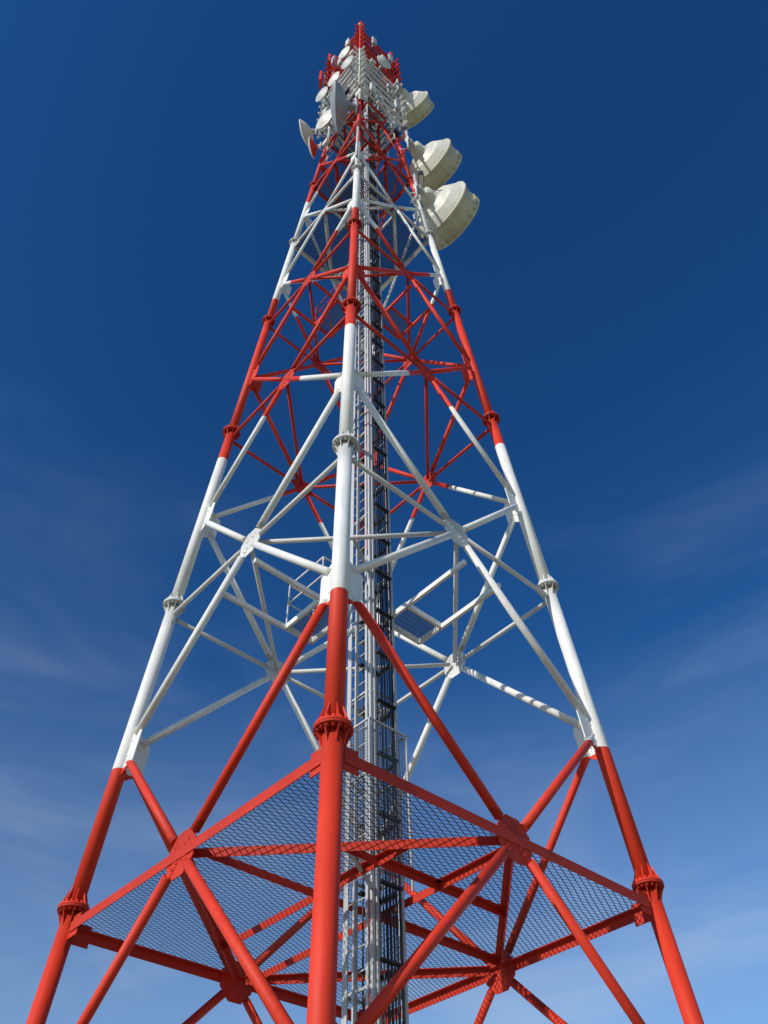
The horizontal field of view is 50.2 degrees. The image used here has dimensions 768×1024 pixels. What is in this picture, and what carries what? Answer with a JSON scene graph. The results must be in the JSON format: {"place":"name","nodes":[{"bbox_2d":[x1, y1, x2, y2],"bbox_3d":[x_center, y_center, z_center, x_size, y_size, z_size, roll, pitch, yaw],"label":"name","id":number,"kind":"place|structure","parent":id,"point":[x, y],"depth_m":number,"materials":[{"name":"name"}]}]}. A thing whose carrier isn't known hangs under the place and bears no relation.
{"place":"outdoors","nodes":[
{"label":"outdoors","id":0,"kind":"place"},
{"bbox_2d":[26,21,703,1023],"bbox_3d":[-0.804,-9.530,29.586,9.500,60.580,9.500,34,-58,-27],"label":"telecom tower","id":1,"kind":"structure","parent":0,"point":[444,215],"depth_m":13.38,"materials":[{"name":"metal"}]},
{"bbox_2d":[0,0,767,1023],"label":"sky","id":2,"kind":"structure","parent":0,"point":[608,277],"materials":[{"name":"blue"}]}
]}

